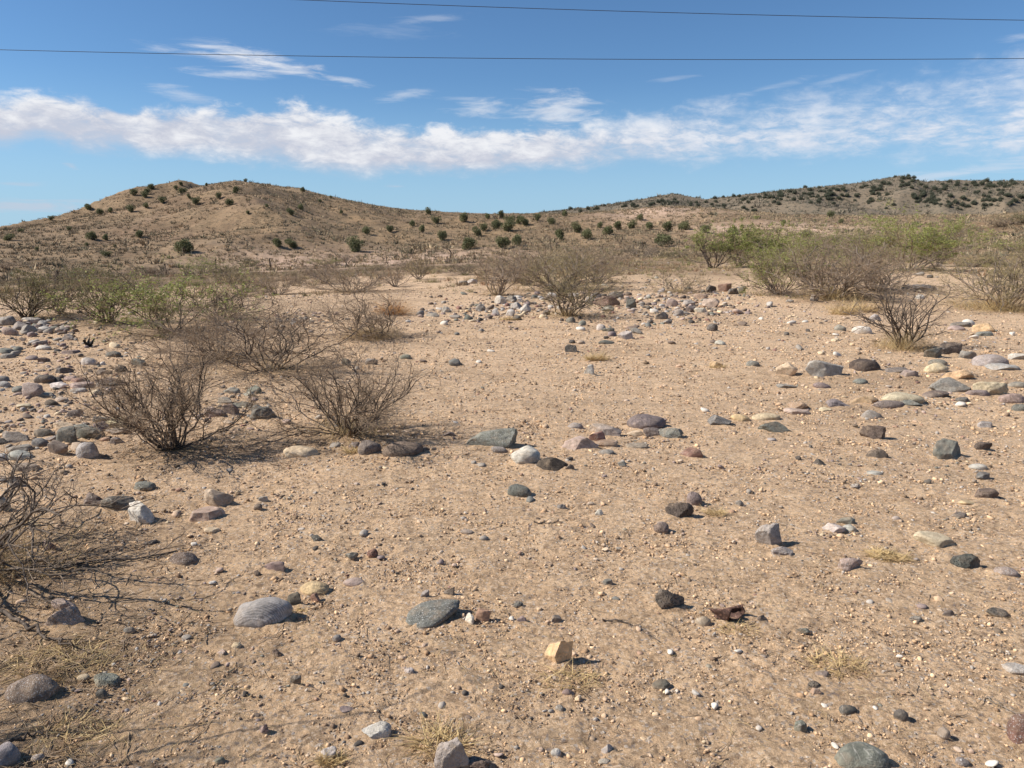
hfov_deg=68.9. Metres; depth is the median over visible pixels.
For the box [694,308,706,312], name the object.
stone
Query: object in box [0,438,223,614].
desert shrub
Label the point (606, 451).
stone
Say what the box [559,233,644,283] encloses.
desert shrub
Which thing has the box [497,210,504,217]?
juniper bush
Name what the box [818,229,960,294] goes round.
desert shrub
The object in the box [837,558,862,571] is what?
stone
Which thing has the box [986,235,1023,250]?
desert shrub
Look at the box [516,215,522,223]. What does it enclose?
juniper bush
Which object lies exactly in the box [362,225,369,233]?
juniper bush
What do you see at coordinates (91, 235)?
juniper bush
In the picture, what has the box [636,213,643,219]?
juniper bush
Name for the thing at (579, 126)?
sky
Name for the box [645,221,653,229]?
juniper bush
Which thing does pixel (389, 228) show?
juniper bush
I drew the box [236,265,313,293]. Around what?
desert shrub
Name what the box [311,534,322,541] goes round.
stone
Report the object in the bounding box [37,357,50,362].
stone
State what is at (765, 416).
stone
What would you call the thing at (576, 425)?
stone
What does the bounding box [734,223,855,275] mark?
desert shrub
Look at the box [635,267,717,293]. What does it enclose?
desert shrub
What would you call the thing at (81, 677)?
stone
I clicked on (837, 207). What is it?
hill scrub
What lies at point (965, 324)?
stone
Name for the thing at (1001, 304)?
desert shrub
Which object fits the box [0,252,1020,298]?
dry brush
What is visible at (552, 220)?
juniper bush
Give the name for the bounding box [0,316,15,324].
stone
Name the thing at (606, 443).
stone
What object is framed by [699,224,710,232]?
juniper bush
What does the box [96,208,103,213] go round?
juniper bush
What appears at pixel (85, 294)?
desert shrub
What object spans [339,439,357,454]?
dry grass tuft
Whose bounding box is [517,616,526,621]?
stone
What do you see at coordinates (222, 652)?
stone
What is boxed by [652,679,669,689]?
stone
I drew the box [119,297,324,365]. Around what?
desert shrub
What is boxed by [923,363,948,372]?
stone
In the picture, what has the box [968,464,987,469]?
stone
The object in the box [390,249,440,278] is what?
desert shrub
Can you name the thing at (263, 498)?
stone
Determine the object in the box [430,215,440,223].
juniper bush
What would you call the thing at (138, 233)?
juniper bush
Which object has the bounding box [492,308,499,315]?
stone
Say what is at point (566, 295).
desert shrub
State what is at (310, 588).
stone
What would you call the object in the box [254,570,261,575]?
stone
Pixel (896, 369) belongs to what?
stone
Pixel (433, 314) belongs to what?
stone
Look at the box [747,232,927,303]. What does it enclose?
desert shrub
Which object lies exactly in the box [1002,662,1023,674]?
stone
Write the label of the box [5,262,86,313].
desert shrub
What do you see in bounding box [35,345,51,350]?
stone
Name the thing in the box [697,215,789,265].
desert shrub
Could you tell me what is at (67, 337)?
stone
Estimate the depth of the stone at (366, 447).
5.49 m
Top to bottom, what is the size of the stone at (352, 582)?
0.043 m
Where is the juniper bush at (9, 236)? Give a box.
[2,233,14,239]
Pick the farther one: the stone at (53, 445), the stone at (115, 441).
the stone at (115, 441)
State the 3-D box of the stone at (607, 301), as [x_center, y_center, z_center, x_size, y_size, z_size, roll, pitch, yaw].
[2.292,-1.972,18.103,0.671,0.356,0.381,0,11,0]
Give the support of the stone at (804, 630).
on the ground at (666, 733)
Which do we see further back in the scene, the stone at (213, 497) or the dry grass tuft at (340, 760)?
the stone at (213, 497)
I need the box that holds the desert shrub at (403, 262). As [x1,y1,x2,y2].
[394,260,414,267]
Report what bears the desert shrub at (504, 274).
on the ground at (666, 733)
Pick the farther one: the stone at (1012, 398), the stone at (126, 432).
the stone at (1012, 398)
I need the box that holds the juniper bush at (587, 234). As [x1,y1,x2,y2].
[580,228,592,238]
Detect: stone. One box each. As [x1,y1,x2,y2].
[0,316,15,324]
[0,348,13,353]
[0,353,15,358]
[0,376,9,380]
[0,381,10,386]
[0,438,7,443]
[0,453,8,460]
[0,497,10,509]
[0,741,20,767]
[1,327,18,334]
[2,431,29,442]
[4,674,59,702]
[5,444,33,451]
[7,450,33,459]
[9,476,20,485]
[12,321,27,329]
[12,386,21,392]
[14,463,39,470]
[16,403,31,407]
[19,325,37,332]
[21,317,41,322]
[22,382,43,396]
[24,355,37,359]
[31,438,48,446]
[31,753,44,762]
[32,340,47,344]
[33,374,54,382]
[34,428,54,436]
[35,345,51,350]
[37,320,47,324]
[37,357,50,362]
[41,392,54,396]
[42,540,56,550]
[44,399,58,405]
[44,605,84,625]
[45,436,55,440]
[47,440,67,453]
[49,382,67,388]
[51,598,75,609]
[53,421,73,428]
[55,367,73,372]
[55,397,68,401]
[56,426,76,442]
[61,350,81,354]
[62,334,73,339]
[64,376,75,380]
[66,409,82,416]
[69,382,94,387]
[70,388,86,392]
[71,377,85,381]
[73,423,104,438]
[76,442,99,457]
[77,673,89,681]
[81,357,96,365]
[84,492,102,504]
[93,421,109,430]
[94,673,120,687]
[95,689,107,698]
[96,370,111,374]
[100,495,134,510]
[105,351,120,356]
[105,428,129,433]
[107,417,128,427]
[109,437,124,443]
[115,365,127,371]
[123,627,134,632]
[128,501,154,523]
[131,358,145,364]
[134,481,155,490]
[142,539,157,544]
[169,552,197,565]
[189,506,224,521]
[204,406,226,416]
[204,489,233,506]
[204,527,219,533]
[215,757,224,763]
[217,397,231,403]
[217,649,225,654]
[221,403,239,415]
[222,419,231,423]
[223,387,239,393]
[231,642,240,647]
[233,401,251,406]
[233,597,292,627]
[243,391,255,395]
[246,385,260,392]
[249,406,276,419]
[254,503,261,510]
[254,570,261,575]
[257,496,267,500]
[260,724,268,732]
[265,561,284,571]
[272,649,281,656]
[283,445,318,457]
[287,592,300,604]
[289,675,300,683]
[300,581,328,595]
[310,593,320,601]
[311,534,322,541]
[321,746,336,758]
[332,634,341,641]
[339,705,352,712]
[342,359,350,365]
[343,577,363,586]
[345,552,358,559]
[349,442,359,447]
[358,440,380,454]
[362,721,391,738]
[365,358,377,364]
[367,549,377,557]
[382,441,423,456]
[400,354,410,358]
[404,667,414,673]
[406,599,459,628]
[420,590,428,596]
[425,312,438,316]
[434,737,469,767]
[441,306,450,311]
[442,432,455,435]
[444,587,454,594]
[460,529,472,533]
[463,314,472,319]
[465,428,517,447]
[465,613,473,624]
[467,279,476,283]
[468,756,490,767]
[475,303,484,310]
[475,608,490,621]
[491,446,507,452]
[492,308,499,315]
[494,295,505,303]
[506,296,516,301]
[506,309,514,315]
[507,484,531,496]
[510,302,521,308]
[510,445,539,463]
[514,601,522,607]
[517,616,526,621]
[520,304,530,311]
[536,457,567,470]
[544,641,572,662]
[551,748,560,756]
[552,615,561,622]
[555,705,563,711]
[557,504,565,508]
[562,436,598,449]
[562,688,571,694]
[565,344,576,352]
[565,464,574,468]
[566,317,575,322]
[567,423,583,428]
[584,364,593,374]
[589,423,612,431]
[589,431,605,440]
[593,296,619,305]
[595,425,621,435]
[595,439,617,446]
[595,509,602,515]
[596,324,605,330]
[598,340,613,343]
[598,758,609,763]
[599,449,613,453]
[601,306,613,311]
[601,328,614,331]
[601,744,612,753]
[603,578,612,584]
[607,291,623,298]
[618,331,632,339]
[618,461,626,466]
[625,443,647,447]
[626,299,635,307]
[627,414,665,428]
[627,430,643,435]
[631,328,641,333]
[643,427,659,436]
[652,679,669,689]
[654,521,668,533]
[655,312,667,318]
[655,589,683,608]
[658,428,683,437]
[663,319,671,323]
[665,502,693,517]
[666,298,677,306]
[674,310,683,315]
[680,447,702,457]
[683,299,695,305]
[685,305,694,311]
[686,491,701,504]
[693,294,707,298]
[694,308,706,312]
[695,616,710,625]
[702,298,719,306]
[706,285,715,291]
[707,323,717,330]
[707,415,731,424]
[710,361,722,366]
[715,340,725,344]
[717,283,731,291]
[728,288,738,293]
[730,414,750,421]
[736,500,743,505]
[746,360,759,366]
[752,413,780,419]
[755,523,781,544]
[757,615,767,620]
[758,422,790,432]
[771,546,792,554]
[776,362,797,375]
[776,384,797,387]
[783,408,809,414]
[787,402,809,408]
[794,720,806,731]
[795,628,809,633]
[805,360,843,376]
[807,681,820,687]
[810,295,819,300]
[810,688,821,694]
[813,382,830,387]
[813,458,824,464]
[815,670,828,676]
[819,407,831,410]
[822,523,845,532]
[825,399,849,406]
[834,324,845,330]
[834,741,888,767]
[836,517,854,523]
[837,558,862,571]
[839,705,856,715]
[843,524,856,530]
[849,358,880,371]
[850,396,877,403]
[850,483,859,487]
[851,326,871,333]
[853,378,867,383]
[859,425,885,438]
[861,410,881,418]
[865,449,888,457]
[866,470,882,474]
[870,314,880,320]
[873,400,904,408]
[881,392,924,403]
[884,367,906,372]
[893,709,907,721]
[899,369,918,376]
[901,284,932,290]
[901,400,921,405]
[909,615,921,622]
[913,531,955,547]
[922,390,948,397]
[923,347,942,357]
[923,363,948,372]
[928,359,947,364]
[929,377,970,391]
[933,438,960,458]
[937,727,950,739]
[939,342,962,353]
[941,370,974,378]
[942,610,953,616]
[947,325,965,329]
[949,322,970,326]
[950,512,966,517]
[950,553,979,568]
[955,397,968,401]
[955,757,969,766]
[958,350,976,358]
[958,500,973,504]
[965,390,989,395]
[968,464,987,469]
[971,323,995,331]
[971,354,1008,365]
[973,382,1008,394]
[974,441,991,449]
[974,488,998,497]
[975,331,993,335]
[976,471,989,478]
[977,421,991,427]
[985,363,1019,369]
[986,607,1009,617]
[993,567,1018,576]
[998,393,1023,402]
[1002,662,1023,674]
[1006,713,1023,743]
[1008,353,1023,359]
[1008,381,1023,387]
[1011,404,1023,410]
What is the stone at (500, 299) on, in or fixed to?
on the ground at (666, 733)
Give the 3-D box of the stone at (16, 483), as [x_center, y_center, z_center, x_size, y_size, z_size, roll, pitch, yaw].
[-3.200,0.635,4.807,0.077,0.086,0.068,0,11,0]
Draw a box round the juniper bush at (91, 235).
[85,231,97,239]
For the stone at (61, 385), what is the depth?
7.99 m
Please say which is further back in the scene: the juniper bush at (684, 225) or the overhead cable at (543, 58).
the juniper bush at (684, 225)
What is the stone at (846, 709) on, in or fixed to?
on the ground at (666, 733)
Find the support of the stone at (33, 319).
on the ground at (666, 733)
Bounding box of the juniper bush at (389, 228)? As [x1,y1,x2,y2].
[386,225,393,231]
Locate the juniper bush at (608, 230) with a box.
[602,225,613,234]
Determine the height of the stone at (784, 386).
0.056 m
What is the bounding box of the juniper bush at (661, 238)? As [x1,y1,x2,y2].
[654,232,673,245]
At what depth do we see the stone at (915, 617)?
3.18 m
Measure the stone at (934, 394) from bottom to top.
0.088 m
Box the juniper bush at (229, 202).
[224,198,233,205]
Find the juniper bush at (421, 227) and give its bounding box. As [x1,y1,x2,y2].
[419,225,424,231]
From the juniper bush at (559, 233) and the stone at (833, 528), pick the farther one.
the juniper bush at (559, 233)
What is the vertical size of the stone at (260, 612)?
0.146 m
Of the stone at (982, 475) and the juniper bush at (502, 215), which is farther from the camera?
the juniper bush at (502, 215)
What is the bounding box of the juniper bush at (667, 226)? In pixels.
[662,221,672,230]
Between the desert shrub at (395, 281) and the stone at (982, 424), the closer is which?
the stone at (982, 424)
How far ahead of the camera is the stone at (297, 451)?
5.46 m
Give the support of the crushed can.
on the ground at (666, 733)
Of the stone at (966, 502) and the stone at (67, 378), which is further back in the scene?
the stone at (67, 378)
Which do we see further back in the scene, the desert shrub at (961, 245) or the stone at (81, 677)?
the desert shrub at (961, 245)
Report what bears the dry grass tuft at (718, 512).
on the ground at (666, 733)
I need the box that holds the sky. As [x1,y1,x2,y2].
[0,0,1023,226]
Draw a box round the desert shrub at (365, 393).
[212,319,460,453]
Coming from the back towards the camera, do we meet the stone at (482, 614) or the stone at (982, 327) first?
the stone at (982, 327)
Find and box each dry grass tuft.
[0,627,135,692]
[20,702,136,767]
[292,605,307,614]
[311,743,351,767]
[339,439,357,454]
[367,291,417,315]
[374,696,496,767]
[498,313,521,320]
[530,659,614,700]
[580,348,613,360]
[700,503,730,517]
[709,361,729,367]
[713,616,760,641]
[786,640,893,682]
[814,296,871,315]
[828,290,894,312]
[859,543,922,566]
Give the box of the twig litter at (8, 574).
[0,286,1023,767]
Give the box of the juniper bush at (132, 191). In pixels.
[129,188,137,194]
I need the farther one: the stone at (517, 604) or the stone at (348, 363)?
the stone at (348, 363)
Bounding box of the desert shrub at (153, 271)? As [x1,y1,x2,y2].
[128,265,177,275]
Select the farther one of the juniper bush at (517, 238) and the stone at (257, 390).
the juniper bush at (517, 238)
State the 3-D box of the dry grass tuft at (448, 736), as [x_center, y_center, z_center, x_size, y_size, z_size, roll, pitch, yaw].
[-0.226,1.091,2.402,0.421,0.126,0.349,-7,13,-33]
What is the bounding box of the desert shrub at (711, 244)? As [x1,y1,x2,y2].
[672,219,759,267]
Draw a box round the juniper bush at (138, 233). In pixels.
[135,230,143,236]
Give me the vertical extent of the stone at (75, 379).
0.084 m
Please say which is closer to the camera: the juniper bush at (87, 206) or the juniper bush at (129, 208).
the juniper bush at (129, 208)
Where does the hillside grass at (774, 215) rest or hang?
on the ground at (666, 733)
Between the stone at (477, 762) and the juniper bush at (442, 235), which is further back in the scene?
the juniper bush at (442, 235)
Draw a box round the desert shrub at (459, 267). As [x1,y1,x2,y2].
[433,255,499,276]
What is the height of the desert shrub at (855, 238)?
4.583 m
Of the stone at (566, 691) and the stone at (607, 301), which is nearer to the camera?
the stone at (566, 691)
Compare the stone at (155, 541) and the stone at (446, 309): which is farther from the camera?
the stone at (446, 309)
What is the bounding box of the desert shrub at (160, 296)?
[34,260,276,342]
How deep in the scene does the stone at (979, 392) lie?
7.67 m
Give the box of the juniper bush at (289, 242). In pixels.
[284,238,297,247]
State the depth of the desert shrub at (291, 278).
31.88 m
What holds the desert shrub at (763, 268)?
on the ground at (666, 733)
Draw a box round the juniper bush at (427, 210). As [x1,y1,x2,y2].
[425,207,431,213]
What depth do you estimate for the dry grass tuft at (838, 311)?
16.07 m
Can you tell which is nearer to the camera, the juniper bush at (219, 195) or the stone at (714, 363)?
the stone at (714, 363)
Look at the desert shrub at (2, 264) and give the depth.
78.89 m
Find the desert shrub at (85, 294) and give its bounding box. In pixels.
[15,259,169,327]
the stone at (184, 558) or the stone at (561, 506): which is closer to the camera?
the stone at (184, 558)
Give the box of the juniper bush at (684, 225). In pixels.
[680,220,689,229]
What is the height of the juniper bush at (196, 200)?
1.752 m
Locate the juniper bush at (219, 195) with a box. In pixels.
[215,192,221,197]
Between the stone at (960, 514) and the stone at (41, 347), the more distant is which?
the stone at (41, 347)
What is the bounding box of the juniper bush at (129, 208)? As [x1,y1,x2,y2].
[126,204,134,211]
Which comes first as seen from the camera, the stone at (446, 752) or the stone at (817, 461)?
the stone at (446, 752)
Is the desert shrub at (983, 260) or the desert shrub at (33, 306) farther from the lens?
the desert shrub at (983, 260)
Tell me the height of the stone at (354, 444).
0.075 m
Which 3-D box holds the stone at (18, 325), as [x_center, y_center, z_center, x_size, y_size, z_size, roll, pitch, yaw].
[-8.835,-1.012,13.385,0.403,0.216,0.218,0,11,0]
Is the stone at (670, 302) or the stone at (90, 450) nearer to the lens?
the stone at (90, 450)
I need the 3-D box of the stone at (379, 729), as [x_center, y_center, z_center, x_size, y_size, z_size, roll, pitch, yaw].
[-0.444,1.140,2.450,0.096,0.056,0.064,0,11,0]
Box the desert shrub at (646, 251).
[604,237,674,256]
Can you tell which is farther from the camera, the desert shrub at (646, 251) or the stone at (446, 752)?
the desert shrub at (646, 251)
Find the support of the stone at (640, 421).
on the ground at (666, 733)
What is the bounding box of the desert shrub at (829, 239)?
[792,221,885,253]
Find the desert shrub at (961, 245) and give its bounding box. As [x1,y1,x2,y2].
[879,212,985,266]
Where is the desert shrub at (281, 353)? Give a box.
[104,276,397,384]
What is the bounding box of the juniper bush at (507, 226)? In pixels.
[500,219,515,230]
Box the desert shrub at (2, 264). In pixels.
[0,259,43,269]
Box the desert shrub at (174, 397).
[54,323,274,455]
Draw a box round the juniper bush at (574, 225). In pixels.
[570,222,582,232]
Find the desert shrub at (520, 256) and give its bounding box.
[487,243,563,285]
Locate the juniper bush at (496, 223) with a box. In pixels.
[491,219,502,228]
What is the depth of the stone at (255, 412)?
6.58 m
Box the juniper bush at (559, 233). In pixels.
[555,229,564,238]
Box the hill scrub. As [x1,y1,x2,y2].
[539,174,1023,215]
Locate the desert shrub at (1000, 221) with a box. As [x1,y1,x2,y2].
[977,215,1013,225]
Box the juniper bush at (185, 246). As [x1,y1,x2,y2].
[173,238,193,252]
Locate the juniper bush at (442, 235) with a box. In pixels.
[437,230,447,239]
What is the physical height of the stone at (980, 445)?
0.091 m
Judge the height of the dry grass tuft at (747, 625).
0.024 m
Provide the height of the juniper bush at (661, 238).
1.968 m
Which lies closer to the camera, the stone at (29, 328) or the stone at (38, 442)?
the stone at (38, 442)
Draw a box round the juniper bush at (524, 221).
[519,216,527,224]
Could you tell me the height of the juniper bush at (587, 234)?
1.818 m
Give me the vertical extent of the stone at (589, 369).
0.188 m
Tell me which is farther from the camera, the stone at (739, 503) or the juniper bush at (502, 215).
the juniper bush at (502, 215)
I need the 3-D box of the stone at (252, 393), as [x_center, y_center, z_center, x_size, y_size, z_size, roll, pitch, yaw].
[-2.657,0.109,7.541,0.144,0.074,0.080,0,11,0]
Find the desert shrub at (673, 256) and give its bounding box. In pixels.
[661,247,693,257]
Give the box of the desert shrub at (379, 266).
[363,263,385,270]
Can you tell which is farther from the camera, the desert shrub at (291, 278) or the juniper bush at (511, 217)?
the juniper bush at (511, 217)
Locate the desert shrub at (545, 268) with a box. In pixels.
[463,221,643,292]
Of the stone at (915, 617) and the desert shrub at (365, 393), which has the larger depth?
the desert shrub at (365, 393)
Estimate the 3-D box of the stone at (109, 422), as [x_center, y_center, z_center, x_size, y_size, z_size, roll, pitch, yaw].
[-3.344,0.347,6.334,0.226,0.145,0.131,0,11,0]
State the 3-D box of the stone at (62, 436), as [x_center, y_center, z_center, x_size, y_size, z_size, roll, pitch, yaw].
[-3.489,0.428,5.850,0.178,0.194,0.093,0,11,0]
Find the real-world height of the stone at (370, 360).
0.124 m
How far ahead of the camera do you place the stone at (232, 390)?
7.64 m
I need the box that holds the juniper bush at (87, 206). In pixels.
[84,203,92,209]
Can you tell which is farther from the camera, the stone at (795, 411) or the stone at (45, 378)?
the stone at (45, 378)
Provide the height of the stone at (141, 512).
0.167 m
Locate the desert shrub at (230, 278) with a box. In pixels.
[202,265,279,291]
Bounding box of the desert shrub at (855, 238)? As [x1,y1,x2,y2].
[811,207,918,253]
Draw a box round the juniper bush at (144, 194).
[141,190,148,196]
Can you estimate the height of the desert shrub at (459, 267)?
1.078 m
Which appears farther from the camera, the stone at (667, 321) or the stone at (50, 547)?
the stone at (667, 321)
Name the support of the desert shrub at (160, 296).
on the ground at (666, 733)
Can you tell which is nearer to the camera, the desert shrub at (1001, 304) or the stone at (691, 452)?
the stone at (691, 452)
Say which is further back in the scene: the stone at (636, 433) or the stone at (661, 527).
the stone at (636, 433)
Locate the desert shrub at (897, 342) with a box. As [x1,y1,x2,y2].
[840,277,968,352]
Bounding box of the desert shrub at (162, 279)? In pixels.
[77,273,179,292]
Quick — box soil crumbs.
[0,312,1023,767]
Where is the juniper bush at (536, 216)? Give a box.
[533,212,541,220]
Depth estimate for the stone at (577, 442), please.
5.69 m
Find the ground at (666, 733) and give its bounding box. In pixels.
[0,177,1023,767]
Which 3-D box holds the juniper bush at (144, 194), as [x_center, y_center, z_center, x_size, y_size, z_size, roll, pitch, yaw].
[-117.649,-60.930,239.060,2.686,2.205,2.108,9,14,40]
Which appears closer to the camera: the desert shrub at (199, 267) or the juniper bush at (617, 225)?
the desert shrub at (199, 267)
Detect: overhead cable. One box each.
[0,49,1023,59]
[309,0,998,19]
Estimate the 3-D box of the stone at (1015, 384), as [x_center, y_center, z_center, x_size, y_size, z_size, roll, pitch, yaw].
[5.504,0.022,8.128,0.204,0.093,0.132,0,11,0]
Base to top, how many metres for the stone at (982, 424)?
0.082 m
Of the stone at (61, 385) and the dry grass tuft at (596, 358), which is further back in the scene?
the dry grass tuft at (596, 358)
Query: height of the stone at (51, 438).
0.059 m
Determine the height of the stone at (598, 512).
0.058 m
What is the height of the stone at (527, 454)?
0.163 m
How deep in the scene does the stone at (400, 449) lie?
5.46 m
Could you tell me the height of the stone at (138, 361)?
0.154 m
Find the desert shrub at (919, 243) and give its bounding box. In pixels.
[852,198,1011,270]
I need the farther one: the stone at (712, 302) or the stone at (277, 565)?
the stone at (712, 302)
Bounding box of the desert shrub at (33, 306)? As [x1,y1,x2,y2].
[0,255,85,317]
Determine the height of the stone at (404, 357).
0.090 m
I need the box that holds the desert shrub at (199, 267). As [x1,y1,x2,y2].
[160,251,224,275]
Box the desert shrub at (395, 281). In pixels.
[367,260,419,286]
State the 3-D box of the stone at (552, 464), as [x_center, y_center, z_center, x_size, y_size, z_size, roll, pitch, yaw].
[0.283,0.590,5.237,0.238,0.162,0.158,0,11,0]
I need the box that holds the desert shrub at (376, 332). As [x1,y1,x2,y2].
[286,278,413,345]
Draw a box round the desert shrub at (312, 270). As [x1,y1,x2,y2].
[287,252,355,283]
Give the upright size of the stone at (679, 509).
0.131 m
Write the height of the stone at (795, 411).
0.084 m
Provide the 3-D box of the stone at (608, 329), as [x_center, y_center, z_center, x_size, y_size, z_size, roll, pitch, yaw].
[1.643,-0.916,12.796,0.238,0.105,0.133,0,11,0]
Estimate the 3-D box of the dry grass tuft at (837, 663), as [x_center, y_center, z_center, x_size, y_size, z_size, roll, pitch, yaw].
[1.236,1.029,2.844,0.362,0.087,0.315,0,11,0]
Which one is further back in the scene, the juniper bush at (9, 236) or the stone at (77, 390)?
the juniper bush at (9, 236)
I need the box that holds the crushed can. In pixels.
[709,604,744,620]
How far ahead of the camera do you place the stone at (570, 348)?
10.66 m
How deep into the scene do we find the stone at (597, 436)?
5.93 m
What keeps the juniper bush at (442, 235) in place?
on the ground at (666, 733)
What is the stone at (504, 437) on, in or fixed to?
on the ground at (666, 733)
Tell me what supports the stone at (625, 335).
on the ground at (666, 733)
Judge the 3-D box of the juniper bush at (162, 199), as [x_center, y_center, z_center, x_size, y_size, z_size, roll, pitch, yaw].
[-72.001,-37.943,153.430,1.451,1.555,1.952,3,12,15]
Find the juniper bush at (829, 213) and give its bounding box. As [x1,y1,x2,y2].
[826,210,834,216]
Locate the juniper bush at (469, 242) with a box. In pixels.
[461,237,477,249]
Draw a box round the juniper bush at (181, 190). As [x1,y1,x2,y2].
[177,187,187,193]
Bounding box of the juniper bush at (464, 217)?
[459,212,468,221]
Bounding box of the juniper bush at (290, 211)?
[287,208,293,214]
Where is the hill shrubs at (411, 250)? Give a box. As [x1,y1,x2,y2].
[1,180,1023,273]
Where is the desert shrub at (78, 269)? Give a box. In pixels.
[40,262,113,275]
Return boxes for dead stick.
[0,608,86,645]
[0,730,44,742]
[534,518,562,523]
[602,619,658,640]
[985,696,1021,713]
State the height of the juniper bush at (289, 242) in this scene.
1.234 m
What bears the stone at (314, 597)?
on the ground at (666, 733)
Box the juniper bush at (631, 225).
[627,219,637,228]
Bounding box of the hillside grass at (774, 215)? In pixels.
[0,180,1023,280]
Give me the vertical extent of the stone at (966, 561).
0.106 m
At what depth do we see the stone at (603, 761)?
2.32 m
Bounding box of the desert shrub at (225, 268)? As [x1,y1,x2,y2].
[187,257,253,276]
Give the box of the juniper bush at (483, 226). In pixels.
[479,222,487,230]
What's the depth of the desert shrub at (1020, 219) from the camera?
110.37 m
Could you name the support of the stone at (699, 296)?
on the ground at (666, 733)
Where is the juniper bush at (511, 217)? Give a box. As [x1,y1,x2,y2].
[503,215,515,220]
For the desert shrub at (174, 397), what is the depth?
5.45 m
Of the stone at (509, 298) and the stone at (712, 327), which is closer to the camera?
the stone at (712, 327)
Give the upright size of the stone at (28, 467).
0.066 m
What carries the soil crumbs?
on the ground at (666, 733)
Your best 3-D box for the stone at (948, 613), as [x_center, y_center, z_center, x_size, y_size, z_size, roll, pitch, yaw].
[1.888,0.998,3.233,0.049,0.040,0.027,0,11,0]
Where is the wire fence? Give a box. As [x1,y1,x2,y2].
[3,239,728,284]
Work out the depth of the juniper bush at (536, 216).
173.76 m
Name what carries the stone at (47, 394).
on the ground at (666, 733)
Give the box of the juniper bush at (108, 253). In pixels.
[100,251,112,256]
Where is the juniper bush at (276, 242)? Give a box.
[272,238,281,246]
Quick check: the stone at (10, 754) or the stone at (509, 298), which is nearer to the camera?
the stone at (10, 754)
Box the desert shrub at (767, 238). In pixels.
[734,220,814,266]
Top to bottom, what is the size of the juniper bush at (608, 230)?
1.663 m
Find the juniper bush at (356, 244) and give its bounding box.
[345,235,364,251]
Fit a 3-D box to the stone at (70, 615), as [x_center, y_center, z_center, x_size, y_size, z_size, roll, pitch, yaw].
[-1.869,0.988,3.133,0.166,0.126,0.087,0,11,0]
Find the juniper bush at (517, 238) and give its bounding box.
[512,234,521,245]
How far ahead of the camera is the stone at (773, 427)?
6.31 m
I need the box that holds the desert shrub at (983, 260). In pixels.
[961,257,1007,266]
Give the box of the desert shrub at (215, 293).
[147,272,283,319]
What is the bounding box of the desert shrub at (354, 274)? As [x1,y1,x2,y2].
[287,249,428,292]
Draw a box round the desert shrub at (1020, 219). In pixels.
[989,210,1023,223]
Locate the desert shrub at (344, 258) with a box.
[325,253,363,260]
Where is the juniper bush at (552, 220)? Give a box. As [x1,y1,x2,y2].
[547,217,555,223]
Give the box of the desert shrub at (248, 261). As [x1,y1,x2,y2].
[234,256,266,265]
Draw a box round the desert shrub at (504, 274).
[463,247,538,294]
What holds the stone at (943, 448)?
on the ground at (666, 733)
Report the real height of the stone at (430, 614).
0.086 m
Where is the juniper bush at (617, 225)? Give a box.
[613,221,621,229]
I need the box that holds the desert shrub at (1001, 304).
[880,236,1023,313]
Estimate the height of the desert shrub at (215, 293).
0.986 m
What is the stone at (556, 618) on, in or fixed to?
on the ground at (666, 733)
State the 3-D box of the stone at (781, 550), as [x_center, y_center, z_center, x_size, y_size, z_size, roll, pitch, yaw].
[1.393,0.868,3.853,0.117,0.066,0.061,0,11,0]
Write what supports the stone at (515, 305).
on the ground at (666, 733)
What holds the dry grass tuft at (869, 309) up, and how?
on the ground at (666, 733)
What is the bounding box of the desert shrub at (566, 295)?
[521,263,633,320]
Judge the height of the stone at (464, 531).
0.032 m
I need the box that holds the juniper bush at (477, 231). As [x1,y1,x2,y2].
[472,226,482,236]
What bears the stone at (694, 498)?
on the ground at (666, 733)
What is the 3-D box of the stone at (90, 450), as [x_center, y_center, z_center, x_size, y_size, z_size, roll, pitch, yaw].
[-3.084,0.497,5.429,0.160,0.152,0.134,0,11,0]
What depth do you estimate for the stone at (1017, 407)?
7.06 m
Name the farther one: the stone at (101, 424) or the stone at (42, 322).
the stone at (42, 322)
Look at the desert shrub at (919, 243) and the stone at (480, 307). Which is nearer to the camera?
the stone at (480, 307)
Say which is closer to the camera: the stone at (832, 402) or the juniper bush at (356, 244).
the stone at (832, 402)
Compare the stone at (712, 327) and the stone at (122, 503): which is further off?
the stone at (712, 327)
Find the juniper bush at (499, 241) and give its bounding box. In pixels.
[495,236,510,247]
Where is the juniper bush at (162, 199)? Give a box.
[157,195,166,202]
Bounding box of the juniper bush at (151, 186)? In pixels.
[146,183,154,188]
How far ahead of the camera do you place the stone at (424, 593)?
3.35 m
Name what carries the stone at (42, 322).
on the ground at (666, 733)
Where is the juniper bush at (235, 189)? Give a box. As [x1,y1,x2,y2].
[233,186,239,192]
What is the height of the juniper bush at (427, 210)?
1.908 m
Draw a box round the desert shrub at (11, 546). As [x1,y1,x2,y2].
[0,529,23,562]
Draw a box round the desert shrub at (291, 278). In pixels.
[281,275,316,283]
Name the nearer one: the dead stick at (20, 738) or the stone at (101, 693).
the dead stick at (20, 738)
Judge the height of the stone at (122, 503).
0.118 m
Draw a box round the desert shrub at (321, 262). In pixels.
[303,256,341,264]
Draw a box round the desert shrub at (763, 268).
[722,225,851,299]
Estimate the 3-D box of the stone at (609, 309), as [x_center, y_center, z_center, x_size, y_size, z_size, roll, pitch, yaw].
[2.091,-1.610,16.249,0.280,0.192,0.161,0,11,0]
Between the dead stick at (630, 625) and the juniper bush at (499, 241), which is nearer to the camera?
the dead stick at (630, 625)
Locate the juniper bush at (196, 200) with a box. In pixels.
[190,196,200,204]

